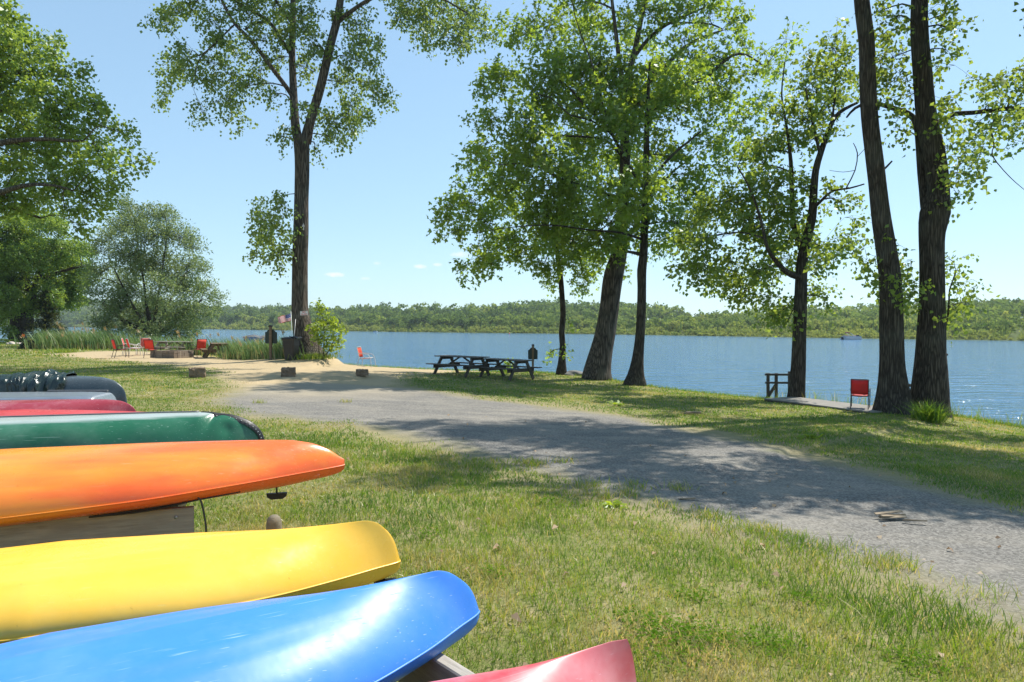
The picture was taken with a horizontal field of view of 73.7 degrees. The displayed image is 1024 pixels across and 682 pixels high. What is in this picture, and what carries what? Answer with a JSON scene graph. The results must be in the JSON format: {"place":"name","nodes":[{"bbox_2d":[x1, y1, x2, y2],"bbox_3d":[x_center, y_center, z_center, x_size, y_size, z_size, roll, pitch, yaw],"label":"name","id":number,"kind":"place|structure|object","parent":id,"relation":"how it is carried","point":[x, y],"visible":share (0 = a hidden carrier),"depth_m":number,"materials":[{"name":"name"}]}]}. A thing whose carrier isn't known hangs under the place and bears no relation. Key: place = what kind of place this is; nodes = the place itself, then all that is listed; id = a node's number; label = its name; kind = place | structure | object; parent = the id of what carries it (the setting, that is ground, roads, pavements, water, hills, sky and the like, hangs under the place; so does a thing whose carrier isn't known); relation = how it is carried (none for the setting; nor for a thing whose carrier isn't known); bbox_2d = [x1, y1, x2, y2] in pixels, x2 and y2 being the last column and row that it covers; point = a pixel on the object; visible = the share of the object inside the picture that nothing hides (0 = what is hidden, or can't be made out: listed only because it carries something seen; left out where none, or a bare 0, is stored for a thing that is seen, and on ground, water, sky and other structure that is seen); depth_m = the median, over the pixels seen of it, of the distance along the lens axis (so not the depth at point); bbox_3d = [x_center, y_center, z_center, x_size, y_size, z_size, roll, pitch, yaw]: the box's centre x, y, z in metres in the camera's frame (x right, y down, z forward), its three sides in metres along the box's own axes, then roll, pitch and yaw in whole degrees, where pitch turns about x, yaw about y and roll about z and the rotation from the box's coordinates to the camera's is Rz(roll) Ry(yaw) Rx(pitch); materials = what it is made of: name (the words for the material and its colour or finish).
{"place":"outdoors","nodes":[
{"label":"outdoors","id":0,"kind":"place"},
{"bbox_2d":[0,343,1023,681],"bbox_3d":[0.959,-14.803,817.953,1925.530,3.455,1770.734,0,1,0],"label":"ground","id":1,"kind":"structure","parent":0,"point":[804,489],"depth_m":7.62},
{"bbox_2d":[0,338,9,343],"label":"garden bush","id":2,"kind":"object","parent":1,"relation":"on","point":[5,340],"visible":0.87,"depth_m":58.57,"materials":[{"name":"green plant"}]},
{"bbox_2d":[18,339,36,348],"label":"dark shrub","id":3,"kind":"object","parent":1,"relation":"on","point":[22,344],"visible":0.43,"depth_m":45.81,"materials":[{"name":"green plant"}]},
{"bbox_2d":[25,331,33,338],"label":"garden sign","id":4,"kind":"object","parent":1,"relation":"on","point":[30,332],"visible":0.67,"depth_m":47.14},
{"bbox_2d":[18,289,69,339],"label":"spruce tree","id":5,"kind":"object","parent":1,"relation":"on","point":[47,315],"visible":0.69,"depth_m":61.60,"materials":[{"name":"green plant"}]},
{"bbox_2d":[0,202,104,341],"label":"round tree","id":6,"kind":"object","parent":1,"relation":"on","point":[26,254],"visible":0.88,"depth_m":62.44,"materials":[{"name":"green plant"}]},
{"bbox_2d":[34,348,84,352],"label":"weeds","id":7,"kind":"object","parent":1,"relation":"on","point":[61,350],"visible":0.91,"depth_m":40.79,"materials":[{"name":"green plant"}]},
{"bbox_2d":[0,0,159,243],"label":"broad tree","id":8,"kind":"object","parent":1,"relation":"on","point":[49,118],"visible":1,"depth_m":26.79,"materials":[{"name":"green plant"}]},
{"bbox_2d":[11,321,195,349],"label":"reeds","id":9,"kind":"object","parent":1,"relation":"on","point":[83,339],"visible":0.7,"depth_m":45.97,"materials":[{"name":"green plant"}]},
{"bbox_2d":[111,339,128,357],"bbox_3d":[-20.020,0.381,34.838,0.721,0.953,0.581,-1,2,-45],"label":"garden chair","id":10,"kind":"object","parent":1,"relation":"on","point":[114,344],"visible":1,"depth_m":34.67,"materials":[{"name":"red"}]},
{"bbox_2d":[121,338,137,354],"bbox_3d":[-21.086,0.315,37.617,0.791,0.951,0.578,0,1,-22],"label":"garden chair","id":11,"kind":"object","parent":1,"relation":"on","point":[123,343],"visible":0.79,"depth_m":37.50,"materials":[{"name":"red"}]},
{"bbox_2d":[125,338,143,355],"bbox_3d":[-20.383,0.335,36.822,0.791,0.951,0.578,-1,2,-42],"label":"garden chair","id":12,"kind":"object","parent":1,"relation":"on","point":[127,342],"visible":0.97,"depth_m":36.59,"materials":[{"name":"red"}]},
{"bbox_2d":[136,338,149,347],"bbox_3d":[-20.549,0.307,38.072,0.578,0.951,0.791,0,1,-12],"label":"garden chair","id":13,"kind":"object","parent":1,"relation":"on","point":[141,343],"visible":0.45,"depth_m":38.32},
{"bbox_2d":[143,339,160,357],"bbox_3d":[-18.455,0.384,34.993,0.581,0.953,0.721,0,1,4],"label":"garden chair","id":14,"kind":"object","parent":1,"relation":"on","point":[149,345],"visible":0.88,"depth_m":34.71,"materials":[{"name":"red"}]},
{"bbox_2d":[74,190,230,340],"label":"willow tree","id":15,"kind":"object","parent":1,"relation":"on","point":[143,262],"visible":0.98,"depth_m":52.77,"materials":[{"name":"green plant"}]},
{"bbox_2d":[150,350,193,357],"bbox_3d":[-17.527,0.671,35.218,1.563,0.366,1.320,1,1,18],"label":"fire pit","id":16,"kind":"object","parent":1,"relation":"on","point":[173,353],"visible":0.99,"depth_m":34.73,"materials":[{"name":"stone"}]},
{"bbox_2d":[153,341,196,349],"bbox_3d":[-19.116,0.414,38.692,2.300,0.791,1.666,1,1,14],"label":"picnic table","id":17,"kind":"object","parent":1,"relation":"on","point":[170,347],"visible":0.66,"depth_m":38.48,"materials":[{"name":"wood"}]},
{"bbox_2d":[189,367,205,377],"bbox_3d":[-10.202,1.016,22.134,0.513,0.377,0.377,0,1,-29],"label":"wooden block","id":18,"kind":"object","parent":1,"relation":"on","point":[195,372],"depth_m":21.99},
{"bbox_2d":[191,339,206,353],"bbox_3d":[-16.464,0.372,35.919,0.721,0.953,0.581,1,2,40],"label":"garden chair","id":19,"kind":"object","parent":1,"relation":"on","point":[201,343],"visible":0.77,"depth_m":35.71,"materials":[{"name":"red"}]},
{"bbox_2d":[200,343,229,357],"bbox_3d":[-15.160,0.505,35.292,1.666,0.791,1.830,0,1,-28],"label":"picnic table","id":20,"kind":"object","parent":1,"relation":"on","point":[209,349],"visible":0.62,"depth_m":34.69,"materials":[{"name":"wood"}]},
{"bbox_2d":[168,329,303,359],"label":"reeds","id":21,"kind":"object","parent":1,"relation":"on","point":[240,350],"visible":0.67,"depth_m":33.27,"materials":[{"name":"green plant"}]},
{"bbox_2d":[0,503,474,681],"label":"rack","id":22,"kind":"object","parent":1,"relation":"on","point":[178,519],"visible":0.13,"depth_m":4.22,"materials":[{"name":"wood"}]},
{"bbox_2d":[0,390,115,399],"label":"flat bottomed boat","id":23,"kind":"object","parent":22,"relation":"on","point":[75,394],"visible":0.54,"depth_m":9.69,"materials":[{"name":"metal"}]},
{"bbox_2d":[0,399,135,410],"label":"canoe","id":24,"kind":"object","parent":22,"relation":"on","point":[85,404],"visible":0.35,"depth_m":8.75,"materials":[{"name":"red plastic"}]},
{"bbox_2d":[0,409,137,415],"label":"canoe","id":25,"kind":"object","parent":22,"relation":"on","point":[27,412],"visible":0.13,"depth_m":7.76,"materials":[{"name":"red plastic"}]},
{"bbox_2d":[63,376,126,402],"bbox_3d":[-8.665,0.849,10.847,4.930,0.587,0.910,0,1,-5],"label":"canoe","id":26,"kind":"object","parent":22,"relation":"on","point":[115,389],"visible":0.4,"depth_m":10.89,"materials":[{"name":"grey plastic"}]},
{"bbox_2d":[0,369,76,391],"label":"tarp","id":27,"kind":"object","parent":26,"relation":"on","point":[42,381],"visible":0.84,"depth_m":10.63,"materials":[{"name":"grey plastic"}]},
{"bbox_2d":[0,411,263,448],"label":"canoe","id":28,"kind":"object","parent":22,"relation":"on","point":[35,431],"visible":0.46,"depth_m":6.58,"materials":[{"name":"plastic"}]},
{"bbox_2d":[0,440,344,526],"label":"kayak","id":29,"kind":"object","parent":22,"relation":"on","point":[40,484],"visible":1,"depth_m":4.29,"materials":[{"name":"orange plastic"}]},
{"bbox_2d":[197,497,206,531],"bbox_3d":[-2.144,1.183,4.406,0.401,0.422,0.064,1,1,21],"label":"cord","id":30,"kind":"object","parent":29,"relation":"hanging from","point":[203,510],"visible":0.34,"depth_m":4.36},
{"bbox_2d":[0,521,400,643],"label":"kayak","id":31,"kind":"object","parent":22,"relation":"on","point":[49,587],"visible":0.92,"depth_m":3.10,"materials":[{"name":"yellow plastic"}]},
{"bbox_2d":[0,571,479,681],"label":"kayak","id":32,"kind":"object","parent":22,"relation":"on","point":[395,630],"visible":1,"depth_m":2.36,"materials":[{"name":"blue plastic"}]},
{"bbox_2d":[432,639,635,681],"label":"kayak","id":33,"kind":"object","parent":22,"relation":"on","point":[612,661],"visible":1,"depth_m":2.18,"materials":[{"name":"red plastic"}]},
{"bbox_2d":[265,325,276,359],"bbox_3d":[-10.879,0.165,30.777,0.524,1.760,0.195,0,1,-3],"label":"notice board","id":34,"kind":"object","parent":1,"relation":"on","point":[270,336],"visible":0.92,"depth_m":30.80,"materials":[{"name":"black plastic"}]},
{"bbox_2d":[266,514,281,529],"bbox_3d":[-1.447,1.379,4.156,0.096,0.648,0.096,0,1,0],"label":"wooden post","id":35,"kind":"object","parent":1,"relation":"on","point":[274,521],"visible":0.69,"depth_m":4.12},
{"bbox_2d":[281,367,295,376],"bbox_3d":[-7.350,1.023,22.455,0.491,0.372,0.328,0,1,-14],"label":"wooden block","id":36,"kind":"object","parent":1,"relation":"on","point":[288,371],"depth_m":22.32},
{"bbox_2d":[281,336,301,359],"bbox_3d":[-9.787,0.301,30.397,0.724,1.088,0.763,0,1,12],"label":"wheeled bin","id":37,"kind":"object","parent":1,"relation":"on","point":[291,344],"visible":0.94,"depth_m":30.12,"materials":[{"name":"black plastic"}]},
{"bbox_2d":[296,353,311,359],"bbox_3d":[-9.297,0.679,30.555,1.006,0.293,0.873,1,1,27],"label":"weed clump","id":38,"kind":"object","parent":1,"relation":"on","point":[304,357],"visible":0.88,"depth_m":30.45,"materials":[{"name":"green plant"}]},
{"bbox_2d":[287,351,349,359],"bbox_3d":[-8.815,0.621,31.056,2.476,0.362,2.986,1,1,28],"label":"weed clump","id":39,"kind":"object","parent":1,"relation":"on","point":[315,356],"visible":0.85,"depth_m":30.68,"materials":[{"name":"green plant"}]},
{"bbox_2d":[137,0,503,355],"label":"cottonwood tree","id":40,"kind":"object","parent":1,"relation":"on","point":[299,236],"visible":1,"depth_m":31.43,"materials":[{"name":"green plant"}]},
{"bbox_2d":[278,311,291,328],"bbox_3d":[-10.015,-0.215,30.204,0.708,2.238,0.164,0,1,0],"label":"flag","id":41,"kind":"object","parent":40,"relation":"attached to","point":[283,318],"visible":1,"depth_m":30.18,"materials":[{"name":"fabric"}]},
{"bbox_2d":[300,311,307,314],"bbox_3d":[-9.502,-1.270,31.179,0.335,0.185,0.018,-2,2,-6],"label":"warning sign","id":42,"kind":"object","parent":40,"relation":"attached to","point":[303,312],"visible":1,"depth_m":31.17,"materials":[{"name":"white paint"}]},
{"bbox_2d":[305,297,348,359],"bbox_3d":[-8.414,-0.554,30.728,2.105,2.831,1.559,0,1,0],"label":"sapling","id":43,"kind":"object","parent":1,"relation":"on","point":[323,339],"visible":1,"depth_m":30.68,"materials":[{"name":"green plant"}]},
{"bbox_2d":[356,369,368,375],"bbox_3d":[-5.194,1.087,23.654,0.446,0.244,0.342,0,1,-6],"label":"wooden block","id":44,"kind":"object","parent":1,"relation":"on","point":[361,372],"depth_m":23.51,"materials":[{"name":"wood"}]},
{"bbox_2d":[357,347,375,366],"bbox_3d":[-7.011,0.756,32.766,0.791,0.951,0.578,0,1,10],"label":"garden chair","id":45,"kind":"object","parent":1,"relation":"on","point":[359,350],"visible":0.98,"depth_m":32.84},
{"bbox_2d":[426,355,496,377],"bbox_3d":[-1.995,0.989,26.972,2.300,0.791,1.666,1,2,38],"label":"picnic table","id":46,"kind":"object","parent":1,"relation":"on","point":[454,364],"visible":0.94,"depth_m":26.83,"materials":[{"name":"grey wood"}]},
{"bbox_2d":[490,357,513,372],"bbox_3d":[-0.223,1.215,30.872,1.550,0.978,1.019,-1,1,-32],"label":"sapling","id":47,"kind":"object","parent":1,"relation":"on","point":[507,363],"visible":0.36,"depth_m":30.62,"materials":[{"name":"green plant"}]},
{"bbox_2d":[477,358,541,380],"bbox_3d":[-0.211,1.101,26.532,2.200,0.791,1.666,1,2,42],"label":"picnic table","id":48,"kind":"object","parent":1,"relation":"on","point":[513,370],"visible":0.9,"depth_m":26.32,"materials":[{"name":"grey wood"}]},
{"bbox_2d":[1,297,1023,340],"bbox_3d":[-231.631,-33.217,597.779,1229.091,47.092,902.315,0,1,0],"label":"woods","id":49,"kind":"object","parent":1,"relation":"on","point":[1004,317],"visible":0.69,"depth_m":319.89,"materials":[{"name":"green plant"}]},
{"bbox_2d":[528,344,537,372],"bbox_3d":[0.935,0.883,30.601,0.430,1.479,0.164,0,1,0],"label":"notice board","id":50,"kind":"object","parent":1,"relation":"on","point":[532,353],"visible":0.92,"depth_m":30.62,"materials":[{"name":"black plastic"}]},
{"bbox_2d":[519,166,607,374],"bbox_3d":[2.347,-3.300,30.851,4.169,9.688,5.158,0,1,0],"label":"slender tree","id":51,"kind":"object","parent":1,"relation":"on","point":[546,272],"visible":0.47,"depth_m":30.30,"materials":[{"name":"green plant"}]},
{"bbox_2d":[564,370,582,375],"bbox_3d":[2.746,1.499,30.765,1.345,0.373,0.894,0,1,0],"label":"boulder","id":52,"kind":"object","parent":1,"relation":"on","point":[573,372],"visible":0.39,"depth_m":30.48,"materials":[{"name":"grey stone"}]},
{"bbox_2d":[426,1,769,385],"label":"maple tree","id":53,"kind":"object","parent":1,"relation":"on","point":[637,209],"visible":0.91,"depth_m":26.18,"materials":[{"name":"green plant"}]},
{"bbox_2d":[599,499,626,507],"bbox_3d":[0.978,1.605,6.611,0.285,0.116,0.200,0,1,0],"label":"leaf sprig","id":54,"kind":"object","parent":1,"relation":"on","point":[615,501],"visible":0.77,"depth_m":6.61,"materials":[{"name":"green plant"}]},
{"bbox_2d":[607,400,624,405],"bbox_3d":[2.696,1.630,17.657,0.505,0.180,0.429,0,1,0],"label":"leaf sprig","id":55,"kind":"object","parent":1,"relation":"on","point":[618,403],"visible":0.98,"depth_m":17.69,"materials":[{"name":"green plant"}]},
{"bbox_2d":[260,414,1010,674],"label":"dry leaves","id":56,"kind":"object","parent":1,"relation":"on","point":[515,615],"visible":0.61,"depth_m":5.16,"materials":[{"name":"brown plant"}]},
{"bbox_2d":[488,0,808,380],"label":"shade tree","id":57,"kind":"object","parent":1,"relation":"on","point":[597,366],"visible":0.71,"depth_m":28.57,"materials":[{"name":"green plant"}]},
{"bbox_2d":[683,411,702,413],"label":"twigs","id":58,"kind":"object","parent":1,"relation":"on","point":[693,412],"visible":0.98,"depth_m":15.80,"materials":[{"name":"wood"}]},
{"bbox_2d":[397,494,990,681],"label":"clover","id":59,"kind":"object","parent":1,"relation":"on","point":[675,625],"visible":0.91,"depth_m":3.68,"materials":[{"name":"green plant"}]},
{"bbox_2d":[663,17,884,397],"bbox_3d":[8.588,-4.117,21.965,7.799,12.886,6.079,0,1,0],"label":"tree","id":60,"kind":"object","parent":1,"relation":"on","point":[802,238],"visible":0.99,"depth_m":21.80,"materials":[{"name":"green plant"}]},
{"bbox_2d":[795,433,824,438],"bbox_3d":[5.270,1.705,12.130,0.494,0.174,0.427,0,1,0],"label":"leaf sprig","id":61,"kind":"object","parent":1,"relation":"on","point":[810,435],"visible":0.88,"depth_m":12.09,"materials":[{"name":"green plant"}]},
{"bbox_2d":[842,0,935,415],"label":"poplar tree","id":62,"kind":"object","parent":1,"relation":"on","point":[890,284],"visible":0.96,"depth_m":18.14,"materials":[{"name":"brown plant"}]},
{"bbox_2d":[874,510,906,517],"bbox_3d":[3.685,1.691,6.627,0.350,0.053,0.123,0,1,-17],"label":"bark strip","id":63,"kind":"object","parent":1,"relation":"on","point":[885,514],"visible":1,"depth_m":6.62,"materials":[{"name":"beige wood"}]},
{"bbox_2d":[902,519,926,521],"bbox_3d":[3.838,1.708,6.506,0.210,0.023,0.040,0,1,11],"label":"bark strip","id":64,"kind":"object","parent":1,"relation":"on","point":[913,520],"visible":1,"depth_m":6.50,"materials":[{"name":"grey wood"}]},
{"bbox_2d":[893,398,960,423],"bbox_3d":[10.329,1.688,16.823,1.735,0.577,1.648,0,1,0],"label":"grass tuft","id":65,"kind":"object","parent":1,"relation":"on","point":[931,413],"visible":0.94,"depth_m":16.70,"materials":[{"name":"green plant"}]},
{"bbox_2d":[846,0,1023,417],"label":"poplar tree","id":66,"kind":"object","parent":1,"relation":"on","point":[930,378],"visible":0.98,"depth_m":18.47,"materials":[{"name":"green plant"}]},
{"bbox_2d":[0,342,1023,681],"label":"grass","id":67,"kind":"structure","parent":0,"point":[956,624],"depth_m":5.62,"materials":[{"name":"green plant"}]},
{"bbox_2d":[0,327,1023,425],"bbox_3d":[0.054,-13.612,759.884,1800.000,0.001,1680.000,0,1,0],"label":"water","id":68,"kind":"structure","parent":0,"point":[988,375],"depth_m":66.73,"materials":[{"name":"blue liquid"}]},
{"bbox_2d":[243,335,264,340],"bbox_3d":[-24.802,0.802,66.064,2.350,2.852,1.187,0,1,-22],"label":"covered boat","id":69,"kind":"object","parent":68,"relation":"on","point":[252,337],"visible":0.43,"depth_m":65.58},
{"bbox_2d":[764,397,881,413],"bbox_3d":[9.260,2.630,19.922,1.300,1.618,3.705,0,1,-26],"label":"dock","id":70,"kind":"object","parent":68,"relation":"in","point":[860,408],"visible":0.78,"depth_m":19.89,"materials":[{"name":"grey wood"}]},
{"bbox_2d":[765,371,789,397],"bbox_3d":[9.340,1.563,23.385,1.397,1.046,0.144,0,1,0],"label":"railing","id":71,"kind":"object","parent":70,"relation":"on","point":[769,392],"visible":0.52,"depth_m":23.36,"materials":[{"name":"grey metal"}]},
{"bbox_2d":[850,379,870,409],"bbox_3d":[9.590,1.440,18.807,0.500,0.819,0.620,1,1,30],"label":"garden chair","id":72,"kind":"object","parent":70,"relation":"on","point":[859,388],"visible":1,"depth_m":18.60,"materials":[{"name":"red metal"}]},
{"bbox_2d":[840,332,861,339],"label":"pontoon boat","id":73,"kind":"object","parent":68,"relation":"on","point":[850,337],"visible":0.98,"depth_m":171.24,"materials":[{"name":"metal"}]},
{"bbox_2d":[0,0,1023,319],"label":"sky","id":74,"kind":"structure","parent":0,"point":[369,225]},
{"bbox_2d":[9,309,1023,340],"bbox_3d":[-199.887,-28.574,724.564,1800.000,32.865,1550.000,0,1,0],"label":"hills","id":75,"kind":"structure","parent":0,"point":[1014,335],"depth_m":248.15,"materials":[{"name":"green plant"}]}
]}

